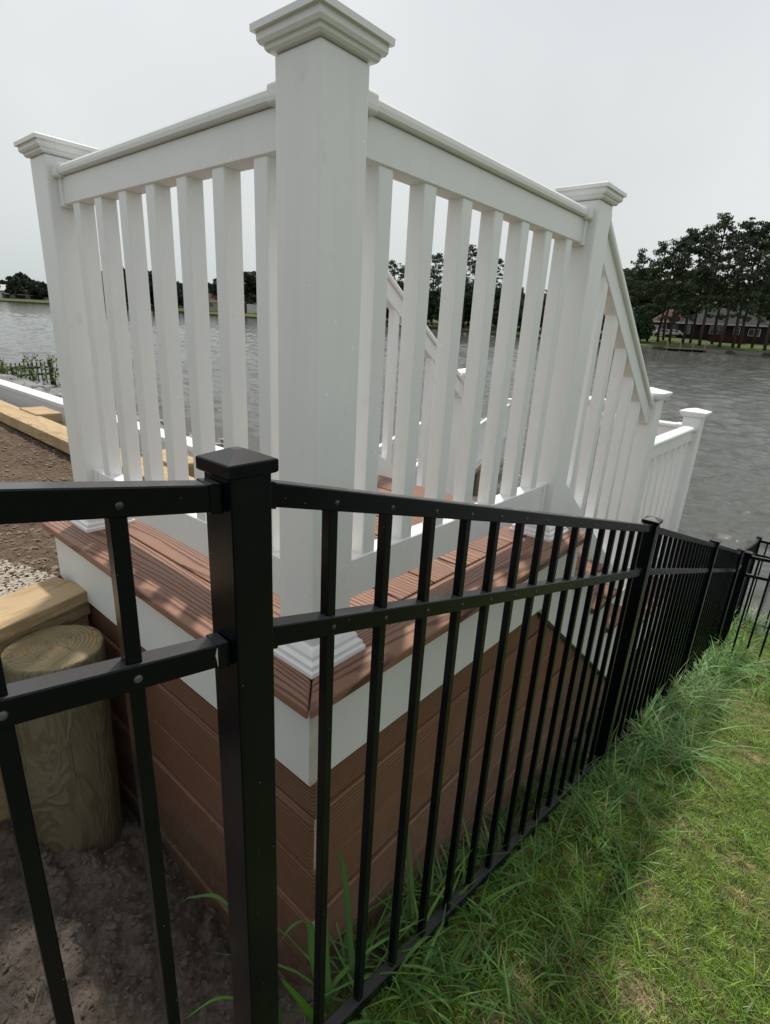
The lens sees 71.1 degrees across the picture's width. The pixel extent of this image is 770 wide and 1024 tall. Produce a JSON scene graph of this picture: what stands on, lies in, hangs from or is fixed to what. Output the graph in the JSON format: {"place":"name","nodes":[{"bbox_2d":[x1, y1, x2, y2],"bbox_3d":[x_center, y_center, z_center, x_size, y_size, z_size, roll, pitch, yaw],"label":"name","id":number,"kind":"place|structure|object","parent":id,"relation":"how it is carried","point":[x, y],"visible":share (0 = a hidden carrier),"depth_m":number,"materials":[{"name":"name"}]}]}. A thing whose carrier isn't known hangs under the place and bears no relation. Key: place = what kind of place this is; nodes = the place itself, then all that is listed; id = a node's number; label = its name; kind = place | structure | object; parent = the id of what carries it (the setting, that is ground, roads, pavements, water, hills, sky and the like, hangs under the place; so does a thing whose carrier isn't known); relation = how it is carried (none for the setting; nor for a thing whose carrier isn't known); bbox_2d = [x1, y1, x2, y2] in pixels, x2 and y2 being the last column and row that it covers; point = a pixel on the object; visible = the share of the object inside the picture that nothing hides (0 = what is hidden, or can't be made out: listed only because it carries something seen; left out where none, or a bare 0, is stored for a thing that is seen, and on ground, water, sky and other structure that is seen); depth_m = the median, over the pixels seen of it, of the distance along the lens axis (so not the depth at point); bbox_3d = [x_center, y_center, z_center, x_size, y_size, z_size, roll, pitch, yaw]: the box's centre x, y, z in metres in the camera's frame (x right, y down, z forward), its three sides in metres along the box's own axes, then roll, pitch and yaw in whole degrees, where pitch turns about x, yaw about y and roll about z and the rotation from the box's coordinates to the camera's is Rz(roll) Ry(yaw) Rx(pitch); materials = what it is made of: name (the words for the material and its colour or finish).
{"place":"outdoors","nodes":[
{"label":"outdoors","id":0,"kind":"place"},
{"bbox_2d":[0,559,57,596],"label":"gravel","id":1,"kind":"structure","parent":0,"point":[11,585],"depth_m":1.75,"materials":[{"name":"beige gravel"}]},
{"bbox_2d":[0,421,73,594],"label":"dirt ground","id":2,"kind":"structure","parent":0,"point":[57,473],"depth_m":2.83,"materials":[{"name":"brown soil"}]},
{"bbox_2d":[0,430,72,585],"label":"bark chips","id":3,"kind":"object","parent":2,"relation":"on","point":[54,569],"visible":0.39,"depth_m":2.14,"materials":[{"name":"brown wood"}]},
{"bbox_2d":[19,406,62,424],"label":"timber block","id":4,"kind":"structure","parent":2,"relation":"on","point":[50,414],"depth_m":4.05,"materials":[{"name":"beige wood"}]},
{"bbox_2d":[0,400,194,480],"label":"timber beam","id":5,"kind":"structure","parent":2,"relation":"on","point":[49,432],"depth_m":3.63,"materials":[{"name":"beige wood"}]},
{"bbox_2d":[141,449,193,477],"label":"timber block","id":6,"kind":"structure","parent":2,"relation":"on","point":[191,466],"depth_m":2.88,"materials":[{"name":"beige wood"}]},
{"bbox_2d":[0,801,347,1023],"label":"mud ground","id":7,"kind":"structure","parent":0,"point":[142,963],"depth_m":1.31,"materials":[{"name":"brown soil"}]},
{"bbox_2d":[0,775,9,820],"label":"timber beam","id":8,"kind":"structure","parent":7,"relation":"on","point":[4,813],"depth_m":1.56,"materials":[{"name":"brown wood"}]},
{"bbox_3d":[-1.425,0.762,0.980,0.165,0.140,1.900,11,20,22],"label":"timber beam","id":9,"kind":"object","parent":8,"relation":"on","visible":0},
{"bbox_2d":[67,615,88,625],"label":"timber beam","id":10,"kind":"structure","parent":9,"relation":"on","point":[84,620],"depth_m":1.68,"materials":[{"name":"brown wood"}]},
{"bbox_2d":[0,602,90,654],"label":"timber beam","id":11,"kind":"structure","parent":10,"relation":"on","point":[74,614],"depth_m":1.61,"materials":[{"name":"brown wood"}]},
{"bbox_2d":[0,576,87,641],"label":"timber beam","id":12,"kind":"structure","parent":11,"relation":"on","point":[27,608],"depth_m":1.57,"materials":[{"name":"beige wood"}]},
{"bbox_2d":[0,625,122,853],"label":"wood pile","id":13,"kind":"object","parent":7,"relation":"on","point":[69,762],"visible":0.81,"depth_m":1.48,"materials":[{"name":"brown wood"}]},
{"bbox_2d":[0,824,232,1023],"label":"straw","id":14,"kind":"object","parent":7,"relation":"on","point":[114,956],"visible":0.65,"depth_m":1.28,"materials":[{"name":"brown plant"}]},
{"bbox_2d":[187,996,232,1017],"bbox_3d":[-0.295,1.026,1.070,0.183,0.215,0.016,-2,19,-15],"label":"grass weed","id":15,"kind":"object","parent":7,"relation":"on","point":[216,999],"depth_m":1.03,"materials":[{"name":"green plant"}]},
{"bbox_2d":[180,893,282,1022],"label":"grass weed","id":16,"kind":"object","parent":7,"relation":"on","point":[220,898],"depth_m":1.11,"materials":[{"name":"green plant"}]},
{"bbox_2d":[281,978,312,1023],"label":"grass weed","id":17,"kind":"object","parent":7,"relation":"on","point":[304,1005],"depth_m":1.05,"materials":[{"name":"green plant"}]},
{"bbox_2d":[278,920,326,1013],"bbox_3d":[-0.167,0.948,1.091,0.122,0.363,0.016,-9,22,-32],"label":"grass weed","id":18,"kind":"object","parent":7,"relation":"on","point":[310,932],"depth_m":1.06,"materials":[{"name":"green plant"}]},
{"bbox_2d":[325,916,331,1012],"bbox_3d":[-0.123,0.925,1.107,0.039,0.400,0.010,3,19,-1],"label":"grass weed","id":19,"kind":"object","parent":7,"relation":"on","point":[328,1000],"depth_m":1.12,"materials":[{"name":"green plant"}]},
{"bbox_2d":[6,372,477,501],"bbox_3d":[-6.652,-2.650,13.303,23.083,2.502,8.400,18,24,37],"label":"rock bank","id":20,"kind":"object","parent":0,"point":[253,443],"visible":0.06,"depth_m":11.08,"materials":[{"name":"stone"}]},
{"bbox_2d":[0,359,10,374],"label":"shrub","id":21,"kind":"object","parent":20,"relation":"on","point":[4,368],"visible":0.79,"depth_m":11.68,"materials":[{"name":"green plant"}]},
{"bbox_2d":[3,364,34,378],"bbox_3d":[-8.329,-3.124,12.124,0.738,0.410,0.761,18,24,37],"label":"shrub","id":22,"kind":"object","parent":20,"relation":"on","point":[18,369],"visible":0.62,"depth_m":12.13,"materials":[{"name":"green plant"}]},
{"bbox_2d":[1,359,53,384],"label":"metal fence","id":23,"kind":"object","parent":20,"relation":"on","point":[38,374],"visible":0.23,"depth_m":14.21,"materials":[{"name":"black metal"}]},
{"bbox_2d":[19,353,46,381],"bbox_3d":[-8.143,-3.298,12.487,0.622,0.724,0.626,18,24,37],"label":"shrub","id":24,"kind":"object","parent":20,"relation":"on","point":[33,370],"visible":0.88,"depth_m":12.44,"materials":[{"name":"green plant"}]},
{"bbox_2d":[42,354,60,386],"bbox_3d":[-7.714,-3.223,12.539,0.427,0.855,0.392,18,24,37],"label":"shrub","id":25,"kind":"object","parent":20,"relation":"on","point":[51,367],"visible":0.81,"depth_m":12.49,"materials":[{"name":"green plant"}]},
{"bbox_2d":[0,379,223,456],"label":"seawall cap","id":26,"kind":"object","parent":20,"relation":"on","point":[17,395],"depth_m":4.74,"materials":[{"name":"white concrete"}]},
{"bbox_2d":[0,301,769,701],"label":"lake surface","id":27,"kind":"object","parent":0,"point":[728,497],"visible":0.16,"depth_m":26.94,"materials":[{"name":"liquid"}]},
{"bbox_2d":[0,298,769,355],"bbox_3d":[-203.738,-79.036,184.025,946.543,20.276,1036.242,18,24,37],"label":"shore ground","id":28,"kind":"structure","parent":0,"point":[676,341],"depth_m":116.47,"materials":[{"name":"green plant"}]},
{"bbox_2d":[0,284,5,297],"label":"house","id":29,"kind":"structure","parent":28,"relation":"on","point":[2,288],"depth_m":298.83,"materials":[{"name":"white"}]},
{"bbox_2d":[4,275,30,294],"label":"broadleaf tree","id":30,"kind":"object","parent":28,"relation":"on","point":[15,285],"visible":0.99,"depth_m":293.62,"materials":[{"name":"green plant"}]},
{"bbox_2d":[4,290,36,298],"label":"house","id":31,"kind":"structure","parent":28,"relation":"on","point":[23,295],"depth_m":297.68,"materials":[{"name":"brick"}]},
{"bbox_2d":[9,272,34,281],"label":"broadleaf tree","id":32,"kind":"object","parent":28,"relation":"on","point":[20,275],"visible":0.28,"depth_m":305.43,"materials":[{"name":"green plant"}]},
{"bbox_2d":[27,281,40,298],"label":"broadleaf tree","id":33,"kind":"object","parent":28,"relation":"on","point":[31,290],"visible":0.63,"depth_m":297.06,"materials":[{"name":"green plant"}]},
{"bbox_2d":[35,281,48,299],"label":"broadleaf tree","id":34,"kind":"object","parent":28,"relation":"on","point":[42,291],"visible":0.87,"depth_m":292.75,"materials":[{"name":"green plant"}]},
{"bbox_2d":[148,273,153,304],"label":"broadleaf tree","id":35,"kind":"object","parent":28,"relation":"on","point":[150,285],"visible":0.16,"depth_m":222.21,"materials":[{"name":"green plant"}]},
{"bbox_2d":[177,285,183,307],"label":"broadleaf tree","id":36,"kind":"object","parent":28,"relation":"on","point":[180,298],"visible":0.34,"depth_m":218.13,"materials":[{"name":"green plant"}]},
{"bbox_2d":[208,293,217,311],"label":"house","id":37,"kind":"structure","parent":28,"relation":"on","point":[213,302],"depth_m":220.47,"materials":[{"name":"beige"}]},
{"bbox_2d":[211,278,216,294],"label":"broadleaf tree","id":38,"kind":"object","parent":28,"relation":"on","point":[213,290],"visible":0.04,"depth_m":222.67,"materials":[{"name":"green plant"}]},
{"bbox_2d":[243,271,256,303],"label":"broadleaf tree","id":39,"kind":"object","parent":28,"relation":"on","point":[249,277],"visible":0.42,"depth_m":216.13,"materials":[{"name":"green plant"}]},
{"bbox_2d":[244,298,256,312],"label":"house","id":40,"kind":"structure","parent":28,"relation":"on","point":[250,308],"depth_m":216.96,"materials":[{"name":"white brick"}]},
{"bbox_2d":[388,259,404,287],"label":"pine tree","id":41,"kind":"object","parent":28,"relation":"on","point":[394,273],"visible":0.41,"depth_m":174.46,"materials":[{"name":"green plant"}]},
{"bbox_2d":[397,266,404,286],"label":"pine tree","id":42,"kind":"object","parent":28,"relation":"on","point":[402,271],"visible":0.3,"depth_m":173.43,"materials":[{"name":"green plant"}]},
{"bbox_2d":[427,290,439,324],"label":"broadleaf tree","id":43,"kind":"object","parent":28,"relation":"on","point":[430,299],"visible":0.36,"depth_m":177.38,"materials":[{"name":"green plant"}]},
{"bbox_2d":[428,253,443,324],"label":"pine tree","id":44,"kind":"object","parent":28,"relation":"on","point":[438,257],"visible":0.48,"depth_m":175.44,"materials":[{"name":"green plant"}]},
{"bbox_2d":[433,294,440,321],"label":"broadleaf tree","id":45,"kind":"object","parent":28,"relation":"on","point":[436,302],"visible":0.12,"depth_m":171.33,"materials":[{"name":"green plant"}]},
{"bbox_2d":[434,259,443,308],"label":"pine tree","id":46,"kind":"object","parent":28,"relation":"on","point":[437,282],"visible":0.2,"depth_m":165.53,"materials":[{"name":"green plant"}]},
{"bbox_2d":[464,286,470,325],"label":"broadleaf tree","id":47,"kind":"object","parent":28,"relation":"on","point":[466,317],"visible":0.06,"depth_m":167.66,"materials":[{"name":"green plant"}]},
{"bbox_2d":[462,287,472,318],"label":"broadleaf tree","id":48,"kind":"object","parent":28,"relation":"on","point":[467,309],"visible":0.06,"depth_m":163.37,"materials":[{"name":"green plant"}]},
{"bbox_2d":[462,244,476,327],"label":"pine tree","id":49,"kind":"object","parent":28,"relation":"on","point":[472,253],"visible":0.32,"depth_m":156.44,"materials":[{"name":"green plant"}]},
{"bbox_2d":[464,256,476,297],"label":"pine tree","id":50,"kind":"object","parent":28,"relation":"on","point":[473,272],"visible":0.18,"depth_m":151.32,"materials":[{"name":"green plant"}]},
{"bbox_2d":[492,300,499,321],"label":"broadleaf tree","id":51,"kind":"object","parent":28,"relation":"on","point":[497,303],"visible":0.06,"depth_m":146.04,"materials":[{"name":"green plant"}]},
{"bbox_2d":[491,258,503,328],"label":"pine tree","id":52,"kind":"object","parent":28,"relation":"on","point":[500,261],"visible":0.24,"depth_m":142.95,"materials":[{"name":"green plant"}]},
{"bbox_2d":[517,296,524,330],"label":"broadleaf tree","id":53,"kind":"object","parent":28,"relation":"on","point":[519,319],"visible":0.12,"depth_m":143.00,"materials":[{"name":"green plant"}]},
{"bbox_2d":[518,287,524,323],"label":"pine tree","id":54,"kind":"object","parent":28,"relation":"on","point":[521,304],"visible":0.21,"depth_m":134.81,"materials":[{"name":"green plant"}]},
{"bbox_2d":[624,269,638,315],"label":"pine tree","id":55,"kind":"object","parent":28,"relation":"on","point":[629,273],"visible":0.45,"depth_m":112.14,"materials":[{"name":"green plant"}]},
{"bbox_2d":[623,268,644,307],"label":"broadleaf tree","id":56,"kind":"object","parent":28,"relation":"on","point":[633,304],"visible":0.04,"depth_m":145.17,"materials":[{"name":"green plant"}]},
{"bbox_2d":[633,306,651,331],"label":"broadleaf tree","id":57,"kind":"object","parent":28,"relation":"on","point":[640,311],"visible":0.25,"depth_m":107.27,"materials":[{"name":"green plant"}]},
{"bbox_2d":[625,248,660,314],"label":"pine tree","id":58,"kind":"object","parent":28,"relation":"on","point":[640,260],"visible":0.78,"depth_m":110.26,"materials":[{"name":"green plant"}]},
{"bbox_2d":[632,267,661,302],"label":"broadleaf tree","id":59,"kind":"object","parent":28,"relation":"on","point":[644,278],"visible":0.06,"depth_m":146.57,"materials":[{"name":"green plant"}]},
{"bbox_2d":[637,315,656,341],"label":"broadleaf tree","id":60,"kind":"object","parent":28,"relation":"on","point":[645,322],"visible":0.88,"depth_m":106.66,"materials":[{"name":"green plant"}]},
{"bbox_2d":[635,241,683,341],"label":"pine tree","id":61,"kind":"object","parent":28,"relation":"on","point":[662,249],"visible":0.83,"depth_m":106.17,"materials":[{"name":"green plant"}]},
{"bbox_2d":[652,329,674,335],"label":"parked car","id":62,"kind":"object","parent":28,"relation":"on","point":[661,332],"visible":0.59,"depth_m":122.80,"materials":[{"name":"silver metal"}]},
{"bbox_2d":[648,247,685,339],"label":"pine tree","id":63,"kind":"object","parent":28,"relation":"on","point":[665,320],"visible":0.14,"depth_m":113.50,"materials":[{"name":"green plant"}]},
{"bbox_2d":[644,278,690,317],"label":"broadleaf tree","id":64,"kind":"object","parent":28,"relation":"on","point":[667,303],"visible":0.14,"depth_m":142.15,"materials":[{"name":"green plant"}]},
{"bbox_2d":[652,309,684,330],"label":"house","id":65,"kind":"structure","parent":28,"relation":"on","point":[668,324],"depth_m":129.01,"materials":[{"name":"red brick"}]},
{"bbox_2d":[648,236,690,341],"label":"pine tree","id":66,"kind":"object","parent":28,"relation":"on","point":[679,246],"visible":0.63,"depth_m":107.37,"materials":[{"name":"green plant"}]},
{"bbox_2d":[657,228,710,343],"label":"pine tree","id":67,"kind":"object","parent":28,"relation":"on","point":[690,244],"visible":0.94,"depth_m":103.27,"materials":[{"name":"green plant"}]},
{"bbox_2d":[672,268,702,312],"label":"broadleaf tree","id":68,"kind":"object","parent":28,"relation":"on","point":[695,294],"visible":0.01,"depth_m":141.94,"materials":[{"name":"green plant"}]},
{"bbox_2d":[671,224,727,343],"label":"pine tree","id":69,"kind":"object","parent":28,"relation":"on","point":[703,233],"visible":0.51,"depth_m":104.13,"materials":[{"name":"green plant"}]},
{"bbox_2d":[640,341,765,354],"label":"bulkhead","id":70,"kind":"object","parent":28,"relation":"on","point":[679,348],"visible":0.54,"depth_m":101.35,"materials":[{"name":"grey concrete"}]},
{"bbox_2d":[679,231,727,342],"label":"pine tree","id":71,"kind":"object","parent":28,"relation":"on","point":[708,236],"visible":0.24,"depth_m":108.50,"materials":[{"name":"green plant"}]},
{"bbox_2d":[691,282,742,314],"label":"broadleaf tree","id":72,"kind":"object","parent":28,"relation":"on","point":[718,303],"visible":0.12,"depth_m":137.14,"materials":[{"name":"green plant"}]},
{"bbox_2d":[682,212,753,345],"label":"pine tree","id":73,"kind":"object","parent":28,"relation":"on","point":[725,218],"visible":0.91,"depth_m":100.10,"materials":[{"name":"green plant"}]},
{"bbox_2d":[676,308,769,344],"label":"house","id":74,"kind":"structure","parent":28,"relation":"on","point":[750,326],"depth_m":119.09,"materials":[{"name":"brick"}]},
{"bbox_2d":[709,326,723,333],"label":"window","id":75,"kind":"structure","parent":74,"relation":"in","point":[719,328],"depth_m":119.44,"materials":[{"name":"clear glass"}]},
{"bbox_2d":[748,329,760,336],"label":"window","id":76,"kind":"structure","parent":74,"relation":"in","point":[751,332],"depth_m":116.34,"materials":[{"name":"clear glass"}]},
{"bbox_2d":[694,235,754,343],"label":"pine tree","id":77,"kind":"object","parent":28,"relation":"on","point":[718,287],"visible":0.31,"depth_m":108.30,"materials":[{"name":"green plant"}]},
{"bbox_2d":[708,331,747,341],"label":"red deck","id":78,"kind":"structure","parent":28,"relation":"on","point":[725,338],"depth_m":116.07,"materials":[{"name":"paint"}]},
{"bbox_2d":[708,217,769,346],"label":"pine tree","id":79,"kind":"object","parent":28,"relation":"on","point":[747,225],"visible":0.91,"depth_m":97.81,"materials":[{"name":"green plant"}]},
{"bbox_2d":[717,220,769,347],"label":"pine tree","id":80,"kind":"object","parent":28,"relation":"on","point":[762,236],"visible":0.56,"depth_m":98.71,"materials":[{"name":"green plant"}]},
{"bbox_2d":[722,226,769,347],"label":"pine tree","id":81,"kind":"object","parent":28,"relation":"on","point":[747,310],"visible":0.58,"depth_m":100.33,"materials":[{"name":"green plant"}]},
{"bbox_2d":[737,277,769,320],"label":"broadleaf tree","id":82,"kind":"object","parent":28,"relation":"on","point":[760,300],"visible":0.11,"depth_m":134.92,"materials":[{"name":"green plant"}]},
{"bbox_2d":[745,255,769,347],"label":"pine tree","id":83,"kind":"object","parent":28,"relation":"on","point":[758,323],"visible":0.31,"depth_m":105.87,"materials":[{"name":"green plant"}]},
{"bbox_2d":[746,253,769,350],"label":"pine tree","id":84,"kind":"object","parent":28,"relation":"on","point":[752,306],"visible":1,"depth_m":94.89,"materials":[{"name":"green plant"}]},
{"bbox_2d":[0,0,769,292],"label":"sky","id":85,"kind":"structure","parent":0,"point":[666,103],"materials":[{"name":"white"}]},
{"bbox_2d":[330,709,624,991],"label":"ground under deck","id":86,"kind":"structure","parent":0,"point":[333,969],"depth_m":1.68,"materials":[{"name":"brown soil"}]},
{"bbox_2d":[42,475,620,986],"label":"deck","id":87,"kind":"structure","parent":86,"relation":"on","point":[172,589],"depth_m":1.42,"materials":[{"name":"brown wood"}]},
{"bbox_2d":[13,0,626,679],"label":"guard railing","id":88,"kind":"object","parent":87,"relation":"on","point":[321,138],"visible":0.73,"depth_m":1.12,"materials":[{"name":"white plastic"}]},
{"bbox_2d":[304,624,769,1023],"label":"lawn ground","id":89,"kind":"structure","parent":0,"point":[740,721],"depth_m":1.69,"materials":[{"name":"green plant"}]},
{"bbox_2d":[333,850,354,987],"bbox_3d":[-0.086,0.880,1.138,0.061,0.470,0.005,-3,20,-19],"label":"grass weed","id":90,"kind":"object","parent":89,"relation":"on","point":[350,943],"depth_m":1.13,"materials":[{"name":"green plant"}]},
{"bbox_2d":[0,446,762,1023],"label":"metal fence","id":91,"kind":"object","parent":89,"relation":"on","point":[238,494],"visible":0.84,"depth_m":0.80,"materials":[{"name":"metal"}]},
{"bbox_2d":[373,936,435,1023],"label":"grass weed","id":92,"kind":"object","parent":89,"relation":"on","point":[415,947],"depth_m":1.13,"materials":[{"name":"green plant"}]},
{"bbox_2d":[217,601,769,1023],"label":"tall grass","id":93,"kind":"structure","parent":89,"relation":"on","point":[707,667],"depth_m":2.08,"materials":[{"name":"green plant"}]},
{"bbox_2d":[716,551,769,672],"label":"metal fence","id":94,"kind":"object","parent":89,"relation":"on","point":[748,556],"visible":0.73,"depth_m":5.12,"materials":[{"name":"black metal"}]},
{"bbox_2d":[738,540,769,630],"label":"metal fence","id":95,"kind":"object","parent":89,"relation":"on","point":[764,556],"visible":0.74,"depth_m":6.73,"materials":[{"name":"black metal"}]},
{"bbox_2d":[598,582,769,709],"bbox_3d":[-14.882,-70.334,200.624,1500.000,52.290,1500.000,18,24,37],"label":"lake water","id":96,"kind":"structure","parent":0,"point":[766,604],"depth_m":7.81,"materials":[{"name":"grey liquid"}]},
{"bbox_2d":[473,461,481,494],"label":"pier","id":97,"kind":"structure","parent":96,"relation":"in","point":[477,479],"depth_m":11.29,"materials":[{"name":"brown wood"}]},
{"bbox_2d":[379,422,420,466],"bbox_3d":[0.685,-1.132,10.635,0.197,1.582,6.390,9,19,16],"label":"pier railing","id":98,"kind":"object","parent":97,"relation":"on","point":[380,448],"visible":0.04,"depth_m":8.81,"materials":[{"name":"white plastic"}]},
{"bbox_2d":[415,398,511,484],"bbox_3d":[1.733,-1.063,10.605,0.192,1.582,8.268,10,20,19],"label":"pier railing","id":99,"kind":"object","parent":97,"relation":"attached to","point":[481,441],"visible":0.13,"depth_m":11.29,"materials":[{"name":"white plastic"}]},
{"bbox_2d":[578,552,677,721],"bbox_3d":[1.043,1.530,4.024,1.378,2.450,1.274,18,24,37],"label":"dock","id":100,"kind":"object","parent":96,"relation":"in","point":[579,555],"visible":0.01,"depth_m":3.53,"materials":[{"name":"brown wood"}]},
{"bbox_2d":[378,271,465,494],"bbox_3d":[0.116,-0.404,2.819,0.150,1.880,1.159,18,24,37],"label":"stair railing","id":101,"kind":"object","parent":100,"relation":"on","point":[394,305],"visible":0.19,"depth_m":2.74,"materials":[{"name":"white plastic"}]},
{"bbox_2d":[561,215,672,603],"bbox_3d":[0.914,-0.152,2.259,0.150,1.848,1.032,18,24,37],"label":"stair railing","id":102,"kind":"object","parent":100,"relation":"on","point":[637,414],"visible":0.59,"depth_m":2.13,"materials":[{"name":"white plastic"}]},
{"bbox_2d":[572,396,711,603],"bbox_3d":[1.328,-0.093,3.315,0.780,1.105,1.067,18,24,37],"label":"dock railing","id":103,"kind":"object","parent":100,"relation":"on","point":[674,453],"visible":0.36,"depth_m":3.23,"materials":[{"name":"white plastic"}]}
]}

